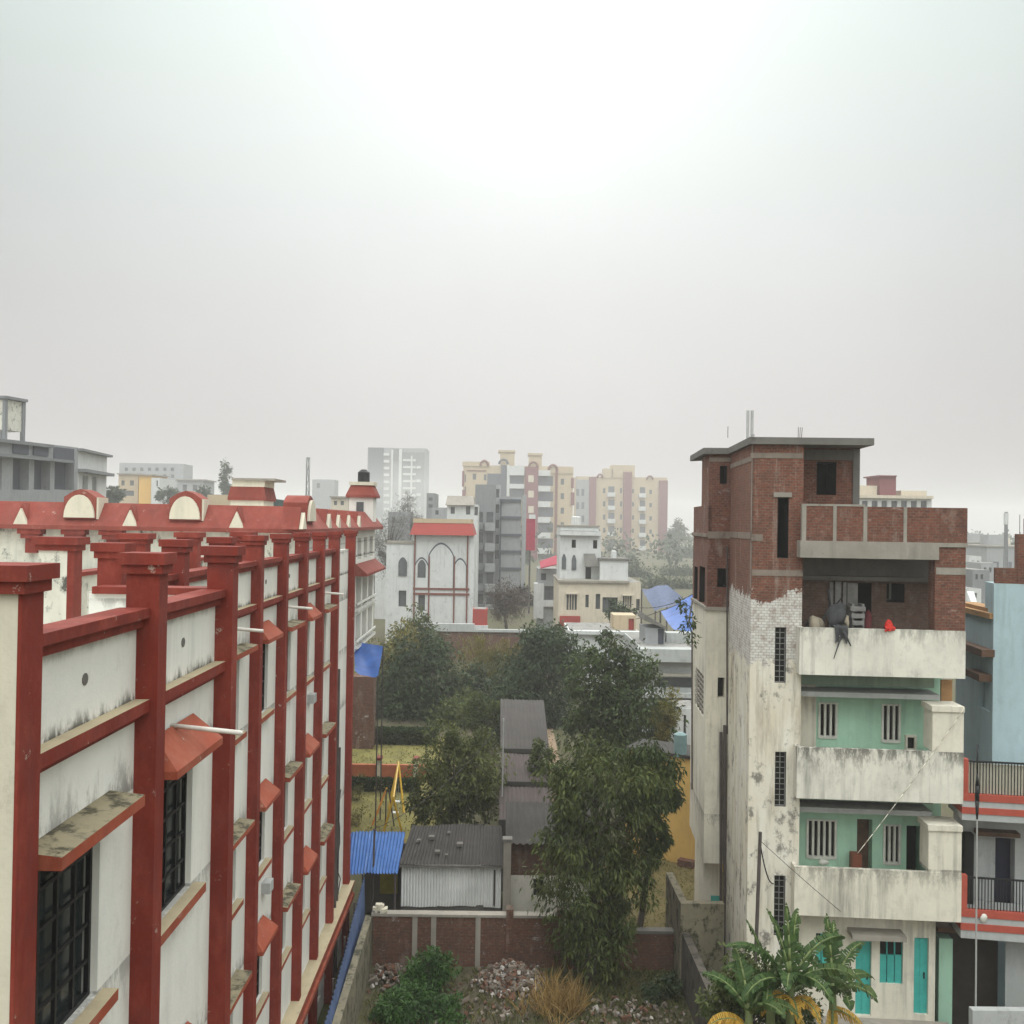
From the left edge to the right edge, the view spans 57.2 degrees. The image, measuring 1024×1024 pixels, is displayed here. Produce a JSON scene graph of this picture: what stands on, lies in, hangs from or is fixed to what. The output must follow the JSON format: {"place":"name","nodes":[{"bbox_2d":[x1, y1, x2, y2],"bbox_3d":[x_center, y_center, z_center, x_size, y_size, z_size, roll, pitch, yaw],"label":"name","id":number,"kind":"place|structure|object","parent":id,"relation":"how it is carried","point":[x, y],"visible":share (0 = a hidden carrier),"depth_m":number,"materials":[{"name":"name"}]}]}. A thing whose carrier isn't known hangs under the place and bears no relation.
{"place":"outdoors","nodes":[
{"label":"outdoors","id":0,"kind":"place"},
{"bbox_2d":[0,396,114,501],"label":"glazed building","id":1,"kind":"structure","parent":0,"point":[35,472],"depth_m":70.08,"materials":[{"name":"stone"}]},
{"bbox_2d":[117,473,140,503],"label":"town house","id":2,"kind":"structure","parent":0,"point":[129,482],"depth_m":220.26,"materials":[{"name":"paint"}]},
{"bbox_2d":[0,530,357,1023],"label":"school building","id":3,"kind":"structure","parent":0,"point":[176,727],"depth_m":9.14,"materials":[{"name":"white paint"}]},
{"bbox_2d":[35,847,92,1023],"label":"window","id":4,"kind":"structure","parent":3,"relation":"in","point":[60,925],"depth_m":6.72,"materials":[{"name":"black metal"}]},
{"bbox_2d":[161,773,186,911],"bbox_3d":[-3.223,2.964,8.644,0.085,1.360,1.070,1,-1,-1],"label":"window","id":5,"kind":"structure","parent":3,"relation":"in","point":[171,861],"depth_m":8.90,"materials":[{"name":"black metal"}]},
{"bbox_2d":[374,544,385,618],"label":"town house","id":6,"kind":"structure","parent":0,"point":[380,601],"depth_m":117.75,"materials":[{"name":"paint"}]},
{"bbox_2d":[367,447,428,533],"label":"office tower","id":7,"kind":"structure","parent":0,"point":[398,471],"depth_m":798.54,"materials":[{"name":"concrete"}]},
{"bbox_2d":[351,728,555,841],"bbox_3d":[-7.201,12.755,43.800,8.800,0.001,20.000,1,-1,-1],"label":"lawn","id":8,"kind":"structure","parent":0,"point":[366,819],"depth_m":41.91,"materials":[{"name":"plant"}]},
{"bbox_2d":[352,674,375,748],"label":"lean to","id":9,"kind":"object","parent":8,"relation":"on","point":[364,705],"visible":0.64,"depth_m":50.82,"materials":[{"name":"brick"}]},
{"bbox_2d":[354,643,383,827],"bbox_3d":[-5.866,9.117,38.263,1.195,7.220,3.432,1,-1,-10],"label":"tarpaulin","id":10,"kind":"object","parent":8,"relation":"on","point":[367,659],"visible":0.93,"depth_m":38.04,"materials":[{"name":"blue plastic"}]},
{"bbox_2d":[352,775,420,792],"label":"hedge","id":11,"kind":"object","parent":8,"relation":"on","point":[368,782],"visible":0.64,"depth_m":42.81,"materials":[{"name":"green plant"}]},
{"bbox_2d":[352,755,426,778],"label":"park wall","id":12,"kind":"structure","parent":8,"relation":"on","point":[369,770],"depth_m":44.81,"materials":[{"name":"brick"}]},
{"bbox_2d":[383,761,404,841],"bbox_3d":[-4.894,11.859,38.692,0.993,1.836,5.344,1,-1,-7],"label":"swing frame","id":13,"kind":"object","parent":8,"relation":"on","point":[394,802],"visible":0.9,"depth_m":38.38,"materials":[{"name":"yellow paint"}]},
{"bbox_2d":[375,726,439,745],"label":"hedge","id":14,"kind":"object","parent":8,"relation":"on","point":[393,738],"visible":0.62,"depth_m":51.81,"materials":[{"name":"green plant"}]},
{"bbox_2d":[445,496,478,606],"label":"house","id":15,"kind":"structure","parent":0,"point":[462,507],"depth_m":124.97,"materials":[{"name":"white paint"}]},
{"bbox_2d":[425,623,528,660],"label":"boundary wall","id":16,"kind":"structure","parent":0,"point":[462,630],"depth_m":83.84,"materials":[{"name":"brick"}]},
{"bbox_2d":[0,0,1023,537],"label":"sky","id":17,"kind":"structure","parent":0,"point":[265,237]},
{"bbox_2d":[506,961,599,1023],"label":"straw grass","id":18,"kind":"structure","parent":0,"point":[551,999],"depth_m":23.66,"materials":[{"name":"beige plant"}]},
{"bbox_2d":[553,525,640,630],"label":"beige house","id":19,"kind":"structure","parent":0,"point":[589,580],"depth_m":89.23,"materials":[{"name":"beige paint"}]},
{"bbox_2d":[564,612,638,689],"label":"white house","id":20,"kind":"structure","parent":0,"point":[622,623],"depth_m":71.99,"materials":[{"name":"white paint"}]},
{"bbox_2d":[624,611,690,731],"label":"grey house","id":21,"kind":"structure","parent":0,"point":[672,649],"depth_m":56.28,"materials":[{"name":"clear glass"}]},
{"bbox_2d":[640,584,681,630],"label":"tarpaulin roof","id":22,"kind":"structure","parent":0,"point":[658,596],"depth_m":100.10,"materials":[{"name":"plastic"}]},
{"bbox_2d":[317,535,1011,1023],"bbox_3d":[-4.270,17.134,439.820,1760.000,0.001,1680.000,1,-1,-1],"label":"ground","id":23,"kind":"structure","parent":0,"point":[649,563],"depth_m":37.36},
{"bbox_2d":[137,474,169,503],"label":"town house","id":24,"kind":"structure","parent":23,"relation":"on","point":[145,488],"depth_m":216.89,"materials":[{"name":"paint"}]},
{"bbox_2d":[119,463,192,490],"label":"town house","id":25,"kind":"structure","parent":23,"relation":"on","point":[178,471],"depth_m":329.07,"materials":[{"name":"grey paint"}]},
{"bbox_2d":[0,482,384,651],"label":"school building","id":26,"kind":"structure","parent":23,"relation":"on","point":[95,516],"depth_m":27.21,"materials":[{"name":"paint"}]},
{"bbox_2d":[228,478,285,505],"bbox_3d":[-9.163,1.223,33.655,1.644,4.800,1.700,1,-1,-1],"label":"rooftop room","id":27,"kind":"object","parent":26,"relation":"on","point":[251,492],"visible":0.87,"depth_m":32.92,"materials":[{"name":"red paint"}]},
{"bbox_2d":[176,479,216,493],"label":"town house","id":28,"kind":"structure","parent":23,"relation":"on","point":[188,485],"depth_m":254.31,"materials":[{"name":"paint"}]},
{"bbox_2d":[312,479,337,508],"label":"town house","id":29,"kind":"structure","parent":23,"relation":"on","point":[323,491],"depth_m":419.36,"materials":[{"name":"paint"}]},
{"bbox_2d":[324,829,375,1023],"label":"sheet fence","id":30,"kind":"object","parent":23,"relation":"on","point":[358,918],"visible":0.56,"depth_m":24.21,"materials":[{"name":"blue metal"}]},
{"bbox_2d":[332,915,371,1023],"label":"side wall","id":31,"kind":"structure","parent":23,"relation":"on","point":[348,1008],"depth_m":23.43,"materials":[{"name":"grey concrete"}]},
{"bbox_2d":[350,831,405,912],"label":"shed","id":32,"kind":"structure","parent":23,"relation":"on","point":[389,847],"depth_m":29.09,"materials":[{"name":"blue metal"}]},
{"bbox_2d":[367,963,407,992],"bbox_3d":[-3.169,12.433,25.386,1.456,0.532,2.492,1,-1,-1],"label":"rubble","id":33,"kind":"object","parent":23,"relation":"on","point":[390,969],"visible":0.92,"depth_m":25.14,"materials":[{"name":"stone"}]},
{"bbox_2d":[354,616,427,700],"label":"park tree","id":34,"kind":"object","parent":23,"relation":"on","point":[392,644],"visible":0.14,"depth_m":62.42,"materials":[{"name":"green plant"}]},
{"bbox_2d":[374,507,411,581],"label":"bare tree","id":35,"kind":"object","parent":23,"relation":"on","point":[383,548],"visible":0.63,"depth_m":107.80,"materials":[{"name":"grey plant"}]},
{"bbox_2d":[388,512,412,540],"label":"town house","id":36,"kind":"structure","parent":23,"relation":"on","point":[393,514],"depth_m":169.81,"materials":[{"name":"grey concrete"}]},
{"bbox_2d":[388,601,443,650],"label":"park tree","id":37,"kind":"object","parent":23,"relation":"on","point":[418,625],"visible":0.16,"depth_m":73.52,"materials":[{"name":"green plant"}]},
{"bbox_2d":[367,977,470,1023],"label":"shrub","id":38,"kind":"object","parent":23,"relation":"on","point":[401,1005],"visible":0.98,"depth_m":23.20,"materials":[{"name":"green plant"}]},
{"bbox_2d":[394,944,461,998],"bbox_3d":[-2.204,12.131,24.836,1.811,1.549,1.374,1,-1,-1],"label":"shrub","id":39,"kind":"object","parent":23,"relation":"on","point":[434,966],"visible":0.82,"depth_m":24.53,"materials":[{"name":"green plant"}]},
{"bbox_2d":[385,518,476,642],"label":"arched house","id":40,"kind":"structure","parent":23,"relation":"on","point":[431,567],"depth_m":94.83,"materials":[{"name":"white paint"}]},
{"bbox_2d":[376,622,495,724],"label":"park tree","id":41,"kind":"object","parent":23,"relation":"on","point":[412,678],"visible":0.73,"depth_m":58.92,"materials":[{"name":"green plant"}]},
{"bbox_2d":[399,823,502,910],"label":"shed","id":42,"kind":"structure","parent":23,"relation":"on","point":[431,879],"depth_m":28.09,"materials":[{"name":"white metal"}]},
{"bbox_2d":[400,715,516,827],"bbox_3d":[-2.016,10.138,35.012,4.368,5.242,3.977,1,-1,-37],"label":"tree","id":43,"kind":"object","parent":23,"relation":"on","point":[455,795],"visible":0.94,"depth_m":34.49,"materials":[{"name":"green plant"}]},
{"bbox_2d":[422,687,496,729],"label":"park tree","id":44,"kind":"object","parent":23,"relation":"on","point":[445,713],"visible":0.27,"depth_m":56.34,"materials":[{"name":"green plant"}]},
{"bbox_2d":[372,982,560,1023],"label":"rubble","id":45,"kind":"object","parent":23,"relation":"on","point":[486,1008],"visible":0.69,"depth_m":23.65,"materials":[{"name":"stone"}]},
{"bbox_2d":[371,905,564,968],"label":"brick wall","id":46,"kind":"structure","parent":23,"relation":"on","point":[476,938],"depth_m":26.16,"materials":[{"name":"brick"}]},
{"bbox_2d":[449,685,504,754],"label":"cane clump","id":47,"kind":"object","parent":23,"relation":"on","point":[473,715],"visible":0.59,"depth_m":49.51,"materials":[{"name":"green plant"}]},
{"bbox_2d":[443,631,523,696],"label":"cane clump","id":48,"kind":"object","parent":23,"relation":"on","point":[486,657],"visible":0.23,"depth_m":63.52,"materials":[{"name":"green plant"}]},
{"bbox_2d":[475,484,495,608],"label":"apartment block","id":49,"kind":"structure","parent":23,"relation":"on","point":[485,498],"depth_m":134.99,"materials":[{"name":"grey concrete"}]},
{"bbox_2d":[493,484,500,588],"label":"block","id":50,"kind":"structure","parent":23,"relation":"on","point":[498,491],"depth_m":148.01,"materials":[{"name":"grey concrete"}]},
{"bbox_2d":[454,957,544,1014],"bbox_3d":[-0.250,12.437,25.367,2.848,0.627,3.325,1,-1,-27],"label":"rubble","id":51,"kind":"object","parent":23,"relation":"on","point":[509,970],"visible":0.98,"depth_m":24.99,"materials":[{"name":"stone"}]},
{"bbox_2d":[481,574,529,628],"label":"bare tree","id":52,"kind":"object","parent":23,"relation":"on","point":[504,608],"visible":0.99,"depth_m":95.80,"materials":[{"name":"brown plant"}]},
{"bbox_2d":[503,836,511,910],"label":"concrete pillar","id":53,"kind":"structure","parent":23,"relation":"on","point":[507,840],"depth_m":27.89,"materials":[{"name":"concrete"}]},
{"bbox_2d":[479,664,542,724],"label":"park tree","id":54,"kind":"object","parent":23,"relation":"on","point":[508,692],"visible":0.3,"depth_m":55.34,"materials":[{"name":"green plant"}]},
{"bbox_2d":[499,495,525,605],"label":"concrete building","id":55,"kind":"structure","parent":23,"relation":"on","point":[512,540],"depth_m":139.93,"materials":[{"name":"stone"}]},
{"bbox_2d":[462,450,573,558],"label":"apartment tower","id":56,"kind":"structure","parent":23,"relation":"on","point":[547,491],"depth_m":319.97,"materials":[{"name":"beige paint"}]},
{"bbox_2d":[499,699,550,890],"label":"long shed","id":57,"kind":"structure","parent":23,"relation":"on","point":[524,723],"depth_m":39.80,"materials":[{"name":"metal"}]},
{"bbox_2d":[360,963,693,1023],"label":"weeds","id":58,"kind":"object","parent":23,"relation":"on","point":[631,983],"visible":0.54,"depth_m":24.32,"materials":[{"name":"green plant"}]},
{"bbox_2d":[526,515,534,612],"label":"sign board","id":59,"kind":"object","parent":23,"relation":"on","point":[530,533],"visible":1,"depth_m":128.01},
{"bbox_2d":[485,618,588,728],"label":"park tree","id":60,"kind":"object","parent":23,"relation":"on","point":[537,660],"visible":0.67,"depth_m":57.12,"materials":[{"name":"green plant"}]},
{"bbox_2d":[525,737,559,801],"bbox_3d":[1.252,10.830,36.860,1.633,4.000,1.269,1,-1,-1],"label":"shrub","id":61,"kind":"object","parent":23,"relation":"on","point":[536,757],"visible":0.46,"depth_m":36.84,"materials":[{"name":"green plant"}]},
{"bbox_2d":[533,555,556,634],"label":"flats","id":62,"kind":"structure","parent":23,"relation":"on","point":[546,570],"depth_m":99.93,"materials":[{"name":"white paint"}]},
{"bbox_2d":[506,800,591,924],"bbox_3d":[1.149,11.091,29.527,2.749,3.303,2.760,1,-1,-1],"label":"hut","id":63,"kind":"object","parent":23,"relation":"on","point":[524,819],"visible":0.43,"depth_m":28.50,"materials":[{"name":"metal"}]},
{"bbox_2d":[519,728,677,994],"bbox_3d":[2.393,9.374,25.480,3.694,6.856,3.708,0,-1,42],"label":"mango tree","id":64,"kind":"object","parent":23,"relation":"on","point":[599,850],"visible":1,"depth_m":25.15,"materials":[{"name":"green plant"}]},
{"bbox_2d":[525,982,685,1023],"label":"rubble","id":65,"kind":"object","parent":23,"relation":"on","point":[628,1016],"visible":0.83,"depth_m":23.72,"materials":[{"name":"stone"}]},
{"bbox_2d":[550,625,688,798],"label":"park tree","id":66,"kind":"object","parent":23,"relation":"on","point":[622,707],"visible":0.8,"depth_m":41.31,"materials":[{"name":"green plant"}]},
{"bbox_2d":[566,927,673,970],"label":"brick wall","id":67,"kind":"structure","parent":23,"relation":"on","point":[654,945],"depth_m":26.11,"materials":[{"name":"brick"}]},
{"bbox_2d":[574,465,667,552],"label":"apartment tower","id":68,"kind":"structure","parent":23,"relation":"on","point":[624,498],"depth_m":410.37,"materials":[{"name":"beige concrete"}]},
{"bbox_2d":[600,854,694,926],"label":"yard","id":69,"kind":"structure","parent":23,"relation":"on","point":[659,911],"depth_m":31.77,"materials":[{"name":"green plant"}]},
{"bbox_2d":[610,738,686,926],"bbox_3d":[3.833,9.545,26.492,2.213,6.451,1.879,1,-1,-33],"label":"mango tree","id":70,"kind":"object","parent":69,"relation":"on","point":[664,840],"visible":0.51,"depth_m":26.34,"materials":[{"name":"green plant"}]},
{"bbox_2d":[625,738,694,868],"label":"yellow building","id":71,"kind":"structure","parent":69,"relation":"on","point":[682,853],"depth_m":34.34,"materials":[{"name":"paint"}]},
{"bbox_2d":[638,969,682,1006],"bbox_3d":[3.893,12.394,24.470,1.209,0.974,0.794,1,-1,-1],"label":"creeper bush","id":72,"kind":"object","parent":23,"relation":"on","point":[670,987],"visible":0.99,"depth_m":24.32,"materials":[{"name":"green plant"}]},
{"bbox_2d":[636,573,692,589],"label":"town tree","id":73,"kind":"object","parent":23,"relation":"on","point":[673,584],"visible":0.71,"depth_m":181.87,"materials":[{"name":"green plant"}]},
{"bbox_2d":[645,686,685,741],"bbox_3d":[6.507,10.133,39.920,1.743,5.621,1.237,1,-1,-1],"label":"dry shrub","id":74,"kind":"object","parent":23,"relation":"on","point":[668,721],"visible":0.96,"depth_m":39.85,"materials":[{"name":"green plant"}]},
{"bbox_2d":[669,700,690,744],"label":"white shed","id":75,"kind":"structure","parent":23,"relation":"on","point":[686,710],"depth_m":43.98,"materials":[{"name":"paint"}]},
{"bbox_2d":[665,872,723,987],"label":"yard wall","id":76,"kind":"structure","parent":23,"relation":"on","point":[701,923],"depth_m":25.13,"materials":[{"name":"grey concrete"}]},
{"bbox_2d":[375,521,1020,565],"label":"wood","id":77,"kind":"object","parent":23,"relation":"on","point":[674,547],"visible":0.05,"depth_m":318.49,"materials":[{"name":"green plant"}]},
{"bbox_2d":[681,932,724,1023],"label":"side wall","id":78,"kind":"structure","parent":23,"relation":"on","point":[693,968],"depth_m":23.74,"materials":[{"name":"grey concrete"}]},
{"bbox_2d":[702,946,798,1023],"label":"banana plant","id":79,"kind":"object","parent":23,"relation":"on","point":[751,1005],"visible":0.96,"depth_m":16.49,"materials":[{"name":"green plant"}]},
{"bbox_2d":[753,832,761,1021],"bbox_3d":[5.603,10.073,21.586,0.098,5.312,0.474,0,-1,33],"label":"wooden pole","id":80,"kind":"object","parent":23,"relation":"on","point":[758,885],"visible":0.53,"depth_m":21.65,"materials":[{"name":"wood"}]},
{"bbox_2d":[694,940,826,1023],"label":"shrub","id":81,"kind":"object","parent":23,"relation":"on","point":[723,997],"visible":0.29,"depth_m":18.05,"materials":[{"name":"green plant"}]},
{"bbox_2d":[723,919,810,1023],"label":"banana plant","id":82,"kind":"object","parent":23,"relation":"on","point":[770,1017],"visible":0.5,"depth_m":17.07,"materials":[{"name":"green plant"}]},
{"bbox_2d":[725,903,866,1023],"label":"banana plant","id":83,"kind":"object","parent":23,"relation":"on","point":[789,948],"visible":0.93,"depth_m":16.85,"materials":[{"name":"green plant"}]},
{"bbox_2d":[689,410,967,1023],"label":"apartment building","id":84,"kind":"structure","parent":23,"relation":"on","point":[808,752],"depth_m":23.00,"materials":[{"name":"paint"}]},
{"bbox_2d":[673,596,701,648],"bbox_3d":[5.046,3.044,27.496,0.810,1.421,4.231,1,-1,7],"label":"ledge plant","id":85,"kind":"object","parent":84,"relation":"on","point":[686,616],"visible":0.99,"depth_m":25.83,"materials":[{"name":"green plant"}]},
{"bbox_2d":[774,875,784,933],"bbox_3d":[6.533,9.597,23.002,0.266,1.450,0.070,1,-1,4],"label":"window","id":86,"kind":"structure","parent":84,"relation":"in","point":[779,881],"depth_m":23.02,"materials":[{"name":"grey metal"}]},
{"bbox_2d":[774,627,785,681],"bbox_3d":[6.574,3.498,23.072,0.267,1.355,0.070,1,-1,4],"label":"window","id":87,"kind":"structure","parent":84,"relation":"in","point":[780,632],"depth_m":23.08,"materials":[{"name":"grey metal"}]},
{"bbox_2d":[775,752,785,805],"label":"window","id":88,"kind":"structure","parent":84,"relation":"in","point":[780,757],"depth_m":23.05,"materials":[{"name":"grey metal"}]},
{"bbox_2d":[806,819,836,859],"bbox_3d":[7.868,8.315,23.910,0.757,1.001,0.160,1,-1,4],"label":"window","id":89,"kind":"structure","parent":84,"relation":"in","point":[821,834],"depth_m":23.86,"materials":[{"name":"white metal"}]},
{"bbox_2d":[818,702,837,738],"bbox_3d":[8.039,5.304,23.933,0.481,0.917,0.160,1,-1,4],"label":"window","id":90,"kind":"structure","parent":84,"relation":"in","point":[827,711],"depth_m":23.88,"materials":[{"name":"white metal"}]},
{"bbox_2d":[829,581,857,627],"bbox_3d":[8.400,2.794,23.799,0.684,2.063,0.059,1,-1,8],"label":"plank stack","id":91,"kind":"object","parent":84,"relation":"on","point":[850,590],"visible":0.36,"depth_m":23.78,"materials":[{"name":"wood"}]},
{"bbox_2d":[846,603,865,627],"bbox_3d":[8.542,3.048,23.358,0.361,1.549,0.450,1,-1,4],"label":"shelf rack","id":92,"kind":"object","parent":84,"relation":"on","point":[851,608],"visible":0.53,"depth_m":23.19,"materials":[{"name":"grey"}]},
{"bbox_2d":[857,819,868,867],"bbox_3d":[8.955,8.762,24.117,0.380,1.938,0.060,1,-1,4],"label":"door","id":93,"kind":"structure","parent":84,"relation":"in","point":[862,824],"depth_m":24.09,"materials":[{"name":"brown wood"}]},
{"bbox_2d":[855,941,870,1013],"bbox_3d":[8.607,11.416,23.060,0.377,1.807,0.075,1,-1,4],"label":"door","id":94,"kind":"structure","parent":84,"relation":"in","point":[862,1002],"depth_m":23.06,"materials":[{"name":"teal paint"}]},
{"bbox_2d":[881,704,900,742],"bbox_3d":[9.602,5.355,23.822,0.477,0.977,0.160,1,-1,4],"label":"window","id":95,"kind":"structure","parent":84,"relation":"in","point":[890,713],"depth_m":23.76,"materials":[{"name":"white metal"}]},
{"bbox_2d":[880,941,901,982],"bbox_3d":[9.274,11.010,23.020,0.578,1.037,0.070,1,-1,4],"label":"window","id":96,"kind":"structure","parent":84,"relation":"in","point":[890,952],"depth_m":22.99,"materials":[{"name":"teal paint"}]},
{"bbox_2d":[883,824,900,864],"bbox_3d":[9.608,8.412,23.785,0.434,1.017,0.160,1,-1,4],"label":"window","id":97,"kind":"structure","parent":84,"relation":"in","point":[891,832],"depth_m":23.72,"materials":[{"name":"metal"}]},
{"bbox_2d":[914,938,927,1012],"bbox_3d":[9.980,11.316,22.964,0.344,1.861,0.075,1,-1,4],"label":"door","id":98,"kind":"structure","parent":84,"relation":"in","point":[920,944],"depth_m":22.96,"materials":[{"name":"teal paint"}]},
{"bbox_2d":[794,913,877,1023],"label":"banana plant","id":99,"kind":"object","parent":23,"relation":"on","point":[830,951],"visible":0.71,"depth_m":17.57,"materials":[{"name":"green plant"}]},
{"bbox_2d":[975,744,978,1005],"bbox_3d":[10.532,9.038,21.304,0.097,7.523,0.097,1,-1,-1],"label":"flag pole","id":100,"kind":"object","parent":23,"relation":"on","point":[977,795],"visible":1,"depth_m":21.30,"materials":[{"name":"black metal"}]},
{"bbox_2d":[659,595,692,630],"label":"tarpaulin roof","id":101,"kind":"structure","parent":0,"point":[673,617],"depth_m":80.67,"materials":[{"name":"plastic"}]},
{"bbox_2d":[860,475,933,507],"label":"apartment block","id":102,"kind":"structure","parent":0,"point":[878,491],"depth_m":120.81,"materials":[{"name":"beige paint"}]},
{"bbox_2d":[965,568,989,603],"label":"town house","id":103,"kind":"structure","parent":0,"point":[977,578],"depth_m":120.49,"materials":[{"name":"paint"}]},
{"bbox_2d":[936,515,1023,1023],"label":"blue house","id":104,"kind":"structure","parent":0,"point":[989,694],"depth_m":23.39,"materials":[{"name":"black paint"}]},
{"bbox_2d":[995,837,1009,902],"bbox_3d":[12.198,9.124,23.465,0.453,2.157,0.050,1,-1,9],"label":"door","id":105,"kind":"structure","parent":104,"relation":"in","point":[1002,845],"depth_m":23.44,"materials":[{"name":"grey metal"}]},
{"bbox_2d":[966,534,1014,567],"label":"town house","id":106,"kind":"structure","parent":0,"point":[989,548],"depth_m":186.60,"materials":[{"name":"paint"}]},
{"bbox_2d":[969,1006,1023,1023],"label":"wall","id":107,"kind":"structure","parent":0,"point":[994,1015],"depth_m":20.98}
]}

